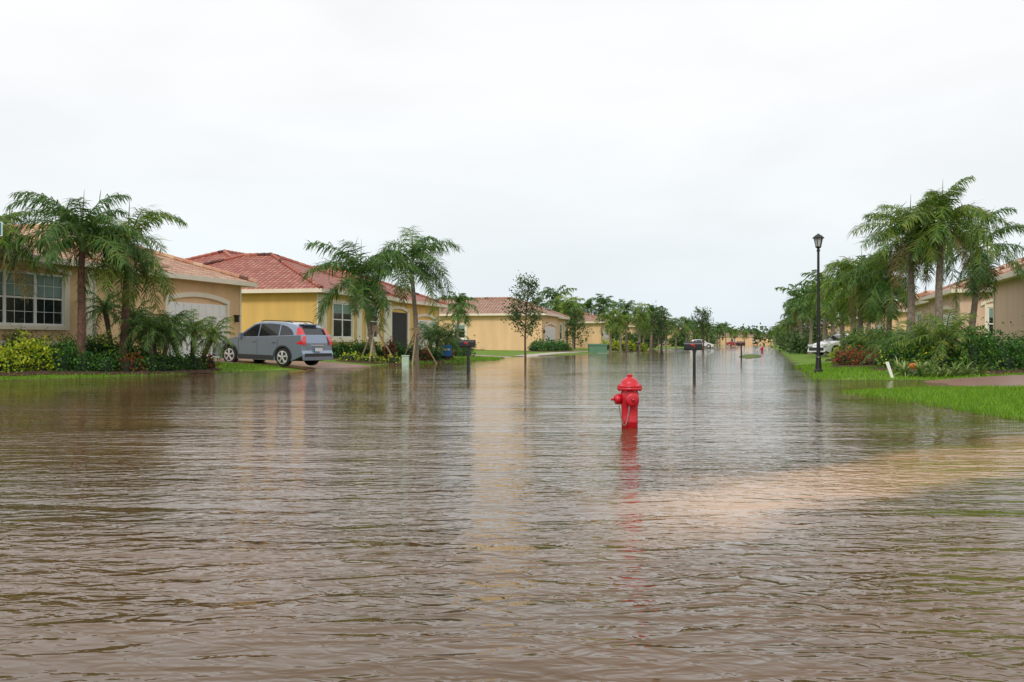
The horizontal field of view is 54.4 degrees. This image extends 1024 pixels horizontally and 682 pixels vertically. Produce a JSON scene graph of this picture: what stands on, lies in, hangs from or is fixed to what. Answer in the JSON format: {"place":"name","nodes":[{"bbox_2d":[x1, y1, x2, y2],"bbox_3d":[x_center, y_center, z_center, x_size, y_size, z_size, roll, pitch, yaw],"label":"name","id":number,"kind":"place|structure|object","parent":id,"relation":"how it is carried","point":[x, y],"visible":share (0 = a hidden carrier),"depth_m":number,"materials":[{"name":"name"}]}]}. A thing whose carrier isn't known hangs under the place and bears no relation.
{"place":"outdoors","nodes":[
{"label":"outdoors","id":0,"kind":"place"},
{"bbox_2d":[214,358,367,369],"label":"driveway","id":1,"kind":"structure","parent":0,"point":[303,364],"depth_m":41.77,"materials":[{"name":"beige concrete"}]},
{"bbox_2d":[212,320,332,365],"bbox_3d":[-9.738,0.056,40.478,4.772,1.812,2.184,2,1,27],"label":"parked suv","id":2,"kind":"object","parent":1,"relation":"on","point":[283,343],"visible":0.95,"depth_m":39.47,"materials":[{"name":"blue paint"}]},
{"bbox_2d":[0,345,1023,681],"bbox_3d":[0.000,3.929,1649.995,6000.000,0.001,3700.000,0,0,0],"label":"flood water","id":3,"kind":"structure","parent":0,"point":[730,515],"depth_m":5.66,"materials":[{"name":"brown liquid"}]},
{"bbox_2d":[832,251,944,332],"bbox_3d":[16.141,-1.619,42.914,4.477,5.571,5.114,0,0,0],"label":"palm tree","id":4,"kind":"object","parent":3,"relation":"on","point":[891,301],"visible":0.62,"depth_m":42.50,"materials":[{"name":"green plant"}]},
{"bbox_2d":[847,195,961,338],"bbox_3d":[14.354,-2.083,36.211,3.763,6.475,4.611,0,0,27],"label":"palm tree","id":5,"kind":"object","parent":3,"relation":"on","point":[887,248],"visible":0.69,"depth_m":35.83,"materials":[{"name":"green plant"}]},
{"bbox_2d":[871,175,1009,341],"bbox_3d":[15.044,-2.318,34.906,4.598,6.857,4.503,0,0,0],"label":"palm tree","id":6,"kind":"object","parent":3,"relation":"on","point":[944,211],"visible":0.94,"depth_m":34.54,"materials":[{"name":"green plant"}]},
{"bbox_2d":[0,345,1023,419],"bbox_3d":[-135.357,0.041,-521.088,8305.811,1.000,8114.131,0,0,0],"label":"ground","id":7,"kind":"structure","parent":0,"point":[801,359],"depth_m":37.85,"materials":[{"name":"green plant"}]},
{"bbox_2d":[0,210,46,304],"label":"palm tree","id":8,"kind":"object","parent":7,"relation":"on","point":[5,219],"visible":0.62,"depth_m":30.34,"materials":[{"name":"green plant"}]},
{"bbox_2d":[0,330,62,375],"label":"croton bush","id":9,"kind":"object","parent":7,"relation":"on","point":[26,358],"visible":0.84,"depth_m":29.10,"materials":[{"name":"yellow plant"}]},
{"bbox_2d":[40,334,100,374],"bbox_3d":[-13.454,0.603,30.103,1.992,1.628,1.159,0,0,-45],"label":"hedge","id":10,"kind":"object","parent":7,"relation":"on","point":[66,369],"visible":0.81,"depth_m":30.02,"materials":[{"name":"green plant"}]},
{"bbox_2d":[0,189,156,356],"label":"palm tree","id":11,"kind":"object","parent":7,"relation":"on","point":[60,229],"visible":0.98,"depth_m":30.21,"materials":[{"name":"green plant"}]},
{"bbox_2d":[2,319,157,361],"bbox_3d":[-14.321,0.389,33.193,5.527,2.219,1.468,0,0,-44],"label":"hedge","id":12,"kind":"object","parent":7,"relation":"on","point":[92,346],"visible":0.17,"depth_m":33.33,"materials":[{"name":"green plant"}]},
{"bbox_2d":[0,258,238,355],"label":"walls","id":13,"kind":"structure","parent":7,"relation":"on","point":[230,293],"depth_m":39.03,"materials":[{"name":"beige paint"}]},
{"bbox_2d":[0,259,239,358],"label":"windows doors trim","id":14,"kind":"structure","parent":13,"relation":"attached to","point":[49,307],"depth_m":33.71,"materials":[{"name":"white glass"}]},
{"bbox_2d":[0,223,257,340],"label":"roof","id":15,"kind":"structure","parent":13,"relation":"on","point":[183,269],"depth_m":43.45,"materials":[{"name":"tile"}]},
{"bbox_2d":[53,201,187,356],"bbox_3d":[-12.527,-1.694,32.394,3.796,5.971,4.819,0,0,0],"label":"palm tree","id":16,"kind":"object","parent":7,"relation":"on","point":[141,269],"visible":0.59,"depth_m":32.36,"materials":[{"name":"green plant"}]},
{"bbox_2d":[85,290,162,345],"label":"pygmy date palm","id":17,"kind":"object","parent":7,"relation":"on","point":[105,308],"visible":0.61,"depth_m":34.56,"materials":[{"name":"green plant"}]},
{"bbox_2d":[116,350,152,374],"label":"red shrub","id":18,"kind":"object","parent":7,"relation":"on","point":[125,367],"visible":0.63,"depth_m":31.57,"materials":[{"name":"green plant"}]},
{"bbox_2d":[67,342,211,374],"bbox_3d":[-12.104,0.762,32.421,1.502,1.446,6.008,0,0,30],"label":"hedge","id":19,"kind":"object","parent":7,"relation":"on","point":[188,365],"visible":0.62,"depth_m":32.47,"materials":[{"name":"green plant"}]},
{"bbox_2d":[0,361,279,379],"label":"grass","id":20,"kind":"structure","parent":7,"relation":"on","point":[244,364],"depth_m":32.76,"materials":[{"name":"green plant"}]},
{"bbox_2d":[116,310,200,360],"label":"pygmy date palm","id":21,"kind":"object","parent":7,"relation":"on","point":[152,330],"visible":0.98,"depth_m":32.74,"materials":[{"name":"green plant"}]},
{"bbox_2d":[156,309,234,359],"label":"pygmy date palm","id":22,"kind":"object","parent":7,"relation":"on","point":[212,334],"visible":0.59,"depth_m":34.80,"materials":[{"name":"green plant"}]},
{"bbox_2d":[200,350,220,371],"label":"red shrub","id":23,"kind":"object","parent":7,"relation":"on","point":[210,364],"visible":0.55,"depth_m":35.28,"materials":[{"name":"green plant"}]},
{"bbox_2d":[241,292,437,349],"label":"walls","id":24,"kind":"structure","parent":7,"relation":"on","point":[261,307],"depth_m":54.59,"materials":[{"name":"yellow paint"}]},
{"bbox_2d":[185,249,447,351],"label":"roof","id":25,"kind":"structure","parent":24,"relation":"on","point":[271,272],"depth_m":58.62,"materials":[{"name":"red tile"}]},
{"bbox_2d":[317,293,436,349],"bbox_3d":[-8.107,-0.797,64.559,0.648,3.520,22.062,0,0,11],"label":"windows doors trim","id":26,"kind":"structure","parent":24,"relation":"attached to","point":[342,325],"depth_m":59.62,"materials":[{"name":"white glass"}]},
{"bbox_2d":[299,238,422,361],"bbox_3d":[-7.242,-1.798,47.836,5.198,6.300,5.517,0,0,-38],"label":"palm tree","id":27,"kind":"object","parent":7,"relation":"on","point":[366,287],"visible":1,"depth_m":47.53,"materials":[{"name":"green plant"}]},
{"bbox_2d":[335,350,401,364],"bbox_3d":[-6.777,0.869,47.539,3.377,1.057,1.756,0,0,-15],"label":"hedge","id":28,"kind":"object","parent":7,"relation":"on","point":[353,357],"visible":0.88,"depth_m":47.17,"materials":[{"name":"green plant"}]},
{"bbox_2d":[332,335,443,361],"bbox_3d":[-6.897,0.621,51.964,7.316,1.826,1.925,0,0,-38],"label":"hedge","id":29,"kind":"object","parent":7,"relation":"on","point":[337,351],"visible":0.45,"depth_m":51.49,"materials":[{"name":"green plant"}]},
{"bbox_2d":[382,333,397,359],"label":"red shrub","id":30,"kind":"object","parent":7,"relation":"on","point":[391,346],"visible":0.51,"depth_m":49.89,"materials":[{"name":"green plant"}]},
{"bbox_2d":[371,226,464,363],"bbox_3d":[-4.714,-2.278,50.018,5.473,7.433,5.419,0,0,-30],"label":"palm tree","id":31,"kind":"object","parent":7,"relation":"on","point":[417,253],"visible":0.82,"depth_m":49.95,"materials":[{"name":"green plant"}]},
{"bbox_2d":[419,342,454,361],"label":"red shrub","id":32,"kind":"object","parent":7,"relation":"on","point":[424,356],"visible":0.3,"depth_m":52.90,"materials":[{"name":"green plant"}]},
{"bbox_2d":[411,316,469,359],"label":"pygmy date palm","id":33,"kind":"object","parent":7,"relation":"on","point":[437,332],"visible":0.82,"depth_m":55.57,"materials":[{"name":"green plant"}]},
{"bbox_2d":[381,355,503,364],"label":"grass","id":34,"kind":"structure","parent":7,"relation":"on","point":[480,358],"depth_m":58.24,"materials":[{"name":"green plant"}]},
{"bbox_2d":[438,291,478,336],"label":"palm tree","id":35,"kind":"object","parent":7,"relation":"on","point":[459,305],"visible":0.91,"depth_m":92.01,"materials":[{"name":"green plant"}]},
{"bbox_2d":[447,333,476,356],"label":"hedge","id":36,"kind":"object","parent":7,"relation":"on","point":[464,353],"visible":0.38,"depth_m":62.53,"materials":[{"name":"green plant"}]},
{"bbox_2d":[459,340,475,373],"bbox_3d":[-1.526,0.734,33.997,0.540,1.551,0.218,0,0,14],"label":"mailbox","id":37,"kind":"object","parent":7,"relation":"on","point":[468,344],"visible":0.91,"depth_m":33.95,"materials":[{"name":"black paint"}]},
{"bbox_2d":[439,315,563,350],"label":"walls","id":38,"kind":"structure","parent":7,"relation":"on","point":[491,332],"depth_m":101.17,"materials":[{"name":"yellow paint"}]},
{"bbox_2d":[439,297,569,343],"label":"roof","id":39,"kind":"structure","parent":38,"relation":"on","point":[489,306],"depth_m":103.14,"materials":[{"name":"brown tile"}]},
{"bbox_2d":[453,322,562,342],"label":"windows doors trim","id":40,"kind":"structure","parent":38,"relation":"attached to","point":[550,332],"depth_m":102.93,"materials":[{"name":"white paint"}]},
{"bbox_2d":[501,270,552,360],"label":"oak tree","id":41,"kind":"object","parent":7,"relation":"on","point":[530,292],"visible":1,"depth_m":56.92,"materials":[{"name":"green plant"}]},
{"bbox_2d":[514,352,577,355],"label":"footpath","id":42,"kind":"structure","parent":7,"relation":"on","point":[539,354],"depth_m":84.69,"materials":[{"name":"concrete"}]},
{"bbox_2d":[527,335,572,351],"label":"hedge","id":43,"kind":"object","parent":7,"relation":"on","point":[551,345],"visible":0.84,"depth_m":96.99,"materials":[{"name":"green plant"}]},
{"bbox_2d":[537,285,576,310],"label":"palm tree","id":44,"kind":"object","parent":7,"relation":"on","point":[551,294],"visible":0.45,"depth_m":140.20,"materials":[{"name":"green plant"}]},
{"bbox_2d":[551,295,584,342],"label":"palm tree","id":45,"kind":"object","parent":7,"relation":"on","point":[563,308],"visible":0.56,"depth_m":127.89,"materials":[{"name":"green plant"}]},
{"bbox_2d":[559,295,587,348],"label":"palm tree","id":46,"kind":"object","parent":7,"relation":"on","point":[580,299],"visible":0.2,"depth_m":129.61,"materials":[{"name":"green plant"}]},
{"bbox_2d":[565,305,594,348],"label":"oak tree","id":47,"kind":"object","parent":7,"relation":"on","point":[574,312],"visible":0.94,"depth_m":119.77,"materials":[{"name":"green plant"}]},
{"bbox_2d":[565,312,604,322],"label":"roof","id":48,"kind":"structure","parent":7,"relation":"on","point":[590,318],"depth_m":138.05,"materials":[{"name":"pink tile"}]},
{"bbox_2d":[565,323,609,347],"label":"walls","id":49,"kind":"structure","parent":7,"relation":"on","point":[595,338],"depth_m":137.39,"materials":[{"name":"beige paint"}]},
{"bbox_2d":[581,299,601,315],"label":"palm tree","id":50,"kind":"object","parent":7,"relation":"on","point":[587,304],"visible":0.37,"depth_m":149.94,"materials":[{"name":"green plant"}]},
{"bbox_2d":[588,344,607,352],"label":"transformer box","id":51,"kind":"object","parent":7,"relation":"on","point":[597,348],"visible":0.56,"depth_m":99.30,"materials":[{"name":"green metal"}]},
{"bbox_2d":[586,293,619,315],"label":"palm tree","id":52,"kind":"object","parent":7,"relation":"on","point":[605,305],"visible":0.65,"depth_m":149.77,"materials":[{"name":"green plant"}]},
{"bbox_2d":[593,308,628,352],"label":"palm tree","id":53,"kind":"object","parent":7,"relation":"on","point":[611,324],"visible":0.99,"depth_m":99.78,"materials":[{"name":"green plant"}]},
{"bbox_2d":[609,310,634,351],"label":"palm tree","id":54,"kind":"object","parent":7,"relation":"on","point":[626,319],"visible":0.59,"depth_m":111.89,"materials":[{"name":"green plant"}]},
{"bbox_2d":[608,298,635,351],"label":"palm tree","id":55,"kind":"object","parent":7,"relation":"on","point":[624,307],"visible":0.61,"depth_m":114.87,"materials":[{"name":"green plant"}]},
{"bbox_2d":[599,336,649,350],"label":"hedge","id":56,"kind":"object","parent":7,"relation":"on","point":[631,347],"visible":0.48,"depth_m":120.88,"materials":[{"name":"green plant"}]},
{"bbox_2d":[611,374,641,427],"bbox_3d":[1.440,0.940,12.267,0.372,1.062,0.340,0,0,-44],"label":"fire hydrant","id":57,"kind":"object","parent":7,"relation":"on","point":[629,386],"visible":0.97,"depth_m":12.21,"materials":[{"name":"red metal"}]},
{"bbox_2d":[629,300,651,350],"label":"palm tree","id":58,"kind":"object","parent":7,"relation":"on","point":[640,316],"visible":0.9,"depth_m":120.42,"materials":[{"name":"green plant"}]},
{"bbox_2d":[635,305,665,349],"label":"oak tree","id":59,"kind":"object","parent":7,"relation":"on","point":[653,337],"visible":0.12,"depth_m":139.94,"materials":[{"name":"green plant"}]},
{"bbox_2d":[641,304,671,350],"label":"palm tree","id":60,"kind":"object","parent":7,"relation":"on","point":[651,308],"visible":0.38,"depth_m":126.87,"materials":[{"name":"green plant"}]},
{"bbox_2d":[648,308,674,351],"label":"oak tree","id":61,"kind":"object","parent":7,"relation":"on","point":[657,330],"visible":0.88,"depth_m":117.75,"materials":[{"name":"green plant"}]},
{"bbox_2d":[666,316,689,349],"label":"palm tree","id":62,"kind":"object","parent":7,"relation":"on","point":[677,327],"visible":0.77,"depth_m":149.88,"materials":[{"name":"green plant"}]},
{"bbox_2d":[678,318,698,340],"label":"palm tree","id":63,"kind":"object","parent":7,"relation":"on","point":[687,321],"visible":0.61,"depth_m":179.39,"materials":[{"name":"green plant"}]},
{"bbox_2d":[684,341,702,377],"bbox_3d":[5.461,0.757,29.997,0.540,1.491,0.218,0,0,14],"label":"mailbox","id":64,"kind":"object","parent":7,"relation":"on","point":[693,346],"visible":0.88,"depth_m":29.95,"materials":[{"name":"black paint"}]},
{"bbox_2d":[689,306,714,349],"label":"oak tree","id":65,"kind":"object","parent":7,"relation":"on","point":[702,323],"visible":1,"depth_m":149.85,"materials":[{"name":"green plant"}]},
{"bbox_2d":[712,324,726,346],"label":"palm tree","id":66,"kind":"object","parent":7,"relation":"on","point":[718,327],"visible":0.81,"depth_m":229.93,"materials":[{"name":"green plant"}]},
{"bbox_2d":[612,322,835,353],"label":"distant trees","id":67,"kind":"object","parent":7,"relation":"on","point":[792,342],"visible":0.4,"depth_m":159.59,"materials":[{"name":"green plant"}]},
{"bbox_2d":[715,336,752,344],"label":"walls","id":68,"kind":"structure","parent":7,"relation":"on","point":[747,341],"depth_m":431.42,"materials":[{"name":"beige paint"}]},
{"bbox_2d":[774,320,792,335],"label":"palm tree","id":69,"kind":"object","parent":7,"relation":"on","point":[785,327],"visible":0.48,"depth_m":164.58,"materials":[{"name":"green plant"}]},
{"bbox_2d":[774,284,810,338],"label":"palm tree","id":70,"kind":"object","parent":7,"relation":"on","point":[794,310],"visible":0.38,"depth_m":94.84,"materials":[{"name":"green plant"}]},
{"bbox_2d":[784,300,815,333],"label":"palm tree","id":71,"kind":"object","parent":7,"relation":"on","point":[797,322],"visible":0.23,"depth_m":114.69,"materials":[{"name":"green plant"}]},
{"bbox_2d":[787,283,830,334],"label":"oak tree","id":72,"kind":"object","parent":7,"relation":"on","point":[815,324],"visible":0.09,"depth_m":119.63,"materials":[{"name":"green plant"}]},
{"bbox_2d":[786,284,833,353],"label":"palm tree","id":73,"kind":"object","parent":7,"relation":"on","point":[804,304],"visible":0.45,"depth_m":79.95,"materials":[{"name":"green plant"}]},
{"bbox_2d":[812,233,823,372],"bbox_3d":[10.463,-1.181,34.002,0.400,4.980,0.400,0,0,0],"label":"street lamp","id":74,"kind":"object","parent":7,"relation":"on","point":[818,238],"visible":0.94,"depth_m":33.96,"materials":[{"name":"black metal"}]},
{"bbox_2d":[794,269,844,355],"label":"palm tree","id":75,"kind":"object","parent":7,"relation":"on","point":[824,336],"visible":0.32,"depth_m":67.81,"materials":[{"name":"green plant"}]},
{"bbox_2d":[807,334,849,355],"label":"parked car","id":76,"kind":"object","parent":7,"relation":"on","point":[826,346],"visible":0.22,"depth_m":65.24,"materials":[{"name":"white paint"}]},
{"bbox_2d":[808,269,850,346],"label":"palm tree","id":77,"kind":"object","parent":7,"relation":"on","point":[842,319],"visible":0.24,"depth_m":59.82,"materials":[{"name":"green plant"}]},
{"bbox_2d":[801,285,857,335],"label":"palm tree","id":78,"kind":"object","parent":7,"relation":"on","point":[834,326],"visible":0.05,"depth_m":84.98,"materials":[{"name":"green plant"}]},
{"bbox_2d":[830,254,856,331],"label":"palm tree","id":79,"kind":"object","parent":7,"relation":"on","point":[839,276],"visible":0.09,"depth_m":57.91,"materials":[{"name":"green plant"}]},
{"bbox_2d":[829,344,881,367],"bbox_3d":[12.967,0.737,36.993,1.410,1.281,3.476,0,0,-16],"label":"red shrub","id":80,"kind":"object","parent":7,"relation":"on","point":[847,358],"visible":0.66,"depth_m":37.02,"materials":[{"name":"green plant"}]},
{"bbox_2d":[809,249,907,333],"bbox_3d":[15.903,-1.566,45.017,4.142,5.578,4.357,0,0,-37],"label":"palm tree","id":81,"kind":"object","parent":7,"relation":"on","point":[842,265],"visible":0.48,"depth_m":44.94,"materials":[{"name":"green plant"}]},
{"bbox_2d":[833,312,904,355],"bbox_3d":[15.673,0.212,43.003,1.934,3.125,3.965,0,0,-34],"label":"hedge","id":82,"kind":"object","parent":7,"relation":"on","point":[845,343],"visible":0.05,"depth_m":43.62,"materials":[{"name":"green plant"}]},
{"bbox_2d":[836,295,901,334],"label":"palm tree","id":83,"kind":"object","parent":7,"relation":"on","point":[869,325],"visible":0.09,"depth_m":63.98,"materials":[{"name":"green plant"}]},
{"bbox_2d":[836,325,904,355],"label":"pygmy date palm","id":84,"kind":"object","parent":7,"relation":"on","point":[861,341],"visible":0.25,"depth_m":40.40,"materials":[{"name":"green plant"}]},
{"bbox_2d":[875,312,906,335],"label":"walls","id":85,"kind":"structure","parent":7,"relation":"on","point":[904,317],"depth_m":87.74,"materials":[{"name":"beige paint"}]},
{"bbox_2d":[861,320,939,365],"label":"pygmy date palm","id":86,"kind":"object","parent":7,"relation":"on","point":[899,331],"visible":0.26,"depth_m":32.95,"materials":[{"name":"green plant"}]},
{"bbox_2d":[892,359,920,376],"bbox_3d":[11.483,0.805,28.979,0.977,0.519,1.123,0,0,21],"label":"bromeliad","id":87,"kind":"object","parent":7,"relation":"on","point":[904,369],"visible":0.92,"depth_m":28.91,"materials":[{"name":"green plant"}]},
{"bbox_2d":[795,362,1022,380],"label":"grass","id":88,"kind":"structure","parent":7,"relation":"on","point":[837,371],"depth_m":29.57,"materials":[{"name":"green plant"}]},
{"bbox_2d":[905,360,940,377],"bbox_3d":[11.737,0.806,28.614,1.221,0.610,1.116,0,0,0],"label":"bromeliad","id":89,"kind":"object","parent":7,"relation":"on","point":[919,367],"visible":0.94,"depth_m":28.52,"materials":[{"name":"green plant"}]},
{"bbox_2d":[842,384,1023,420],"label":"grass","id":90,"kind":"structure","parent":7,"relation":"on","point":[1009,401],"depth_m":17.52,"materials":[{"name":"green plant"}]},
{"bbox_2d":[918,356,949,372],"bbox_3d":[12.334,0.743,29.399,1.353,0.645,1.332,0,0,0],"label":"bromeliad","id":91,"kind":"object","parent":7,"relation":"on","point":[930,366],"visible":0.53,"depth_m":29.31,"materials":[{"name":"green plant"}]},
{"bbox_2d":[883,308,991,363],"bbox_3d":[13.272,0.183,31.160,3.150,2.305,3.448,0,0,31],"label":"pygmy date palm","id":92,"kind":"object","parent":7,"relation":"on","point":[947,334],"visible":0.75,"depth_m":30.53,"materials":[{"name":"green plant"}]},
{"bbox_2d":[920,364,957,376],"bbox_3d":[12.173,0.856,28.315,1.120,0.524,1.172,0,0,0],"label":"bromeliad","id":93,"kind":"object","parent":7,"relation":"on","point":[938,371],"visible":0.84,"depth_m":28.19,"materials":[{"name":"green plant"}]},
{"bbox_2d":[872,333,1006,373],"bbox_3d":[13.049,0.601,30.606,3.983,1.703,1.829,0,0,31],"label":"hedge","id":94,"kind":"object","parent":7,"relation":"on","point":[912,356],"visible":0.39,"depth_m":30.76,"materials":[{"name":"green plant"}]},
{"bbox_2d":[914,292,992,339],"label":"walls","id":95,"kind":"structure","parent":7,"relation":"on","point":[964,306],"depth_m":55.00,"materials":[{"name":"paint"}]},
{"bbox_2d":[916,298,992,336],"bbox_3d":[28.783,-0.787,64.661,3.360,3.300,20.979,0,0,14],"label":"windows doors trim","id":96,"kind":"structure","parent":95,"relation":"attached to","point":[988,311],"depth_m":54.62,"materials":[{"name":"white paint"}]},
{"bbox_2d":[915,257,1023,329],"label":"roof","id":97,"kind":"structure","parent":95,"relation":"on","point":[929,296],"depth_m":58.73,"materials":[{"name":"tile"}]},
{"bbox_2d":[934,360,972,377],"bbox_3d":[12.518,0.791,28.227,1.304,0.579,1.251,0,0,-44],"label":"bromeliad","id":98,"kind":"object","parent":7,"relation":"on","point":[955,368],"visible":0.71,"depth_m":28.11,"materials":[{"name":"green plant"}]},
{"bbox_2d":[956,361,980,374],"bbox_3d":[13.037,0.823,28.594,1.126,0.542,1.146,0,0,0],"label":"bromeliad","id":99,"kind":"object","parent":7,"relation":"on","point":[966,369],"visible":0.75,"depth_m":28.52,"materials":[{"name":"green plant"}]},
{"bbox_2d":[926,207,1023,333],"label":"palm tree","id":100,"kind":"object","parent":7,"relation":"on","point":[984,267],"visible":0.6,"depth_m":38.49,"materials":[{"name":"green plant"}]},
{"bbox_2d":[964,363,990,375],"bbox_3d":[13.418,0.839,28.600,1.038,0.510,1.023,0,0,0],"label":"bromeliad","id":101,"kind":"object","parent":7,"relation":"on","point":[979,369],"visible":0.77,"depth_m":28.49,"materials":[{"name":"green plant"}]},
{"bbox_2d":[953,314,1023,373],"bbox_3d":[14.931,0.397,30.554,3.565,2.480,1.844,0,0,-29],"label":"hedge","id":102,"kind":"object","parent":7,"relation":"on","point":[1012,355],"visible":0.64,"depth_m":30.02,"materials":[{"name":"green plant"}]},
{"bbox_2d":[995,277,1023,343],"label":"walls","id":103,"kind":"structure","parent":7,"relation":"on","point":[1009,301],"depth_m":43.87,"materials":[{"name":"paint"}]},
{"bbox_2d":[983,263,1023,335],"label":"roof","id":104,"kind":"structure","parent":103,"relation":"on","point":[1005,274],"depth_m":45.45,"materials":[{"name":"tile"}]},
{"bbox_2d":[0,0,1023,331],"label":"sky","id":105,"kind":"structure","parent":0,"point":[679,156],"materials":[{"name":"white"}]},
{"bbox_2d":[923,375,1023,386],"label":"driveway","id":106,"kind":"structure","parent":0,"point":[1012,380],"depth_m":25.19,"materials":[{"name":"grey concrete"}]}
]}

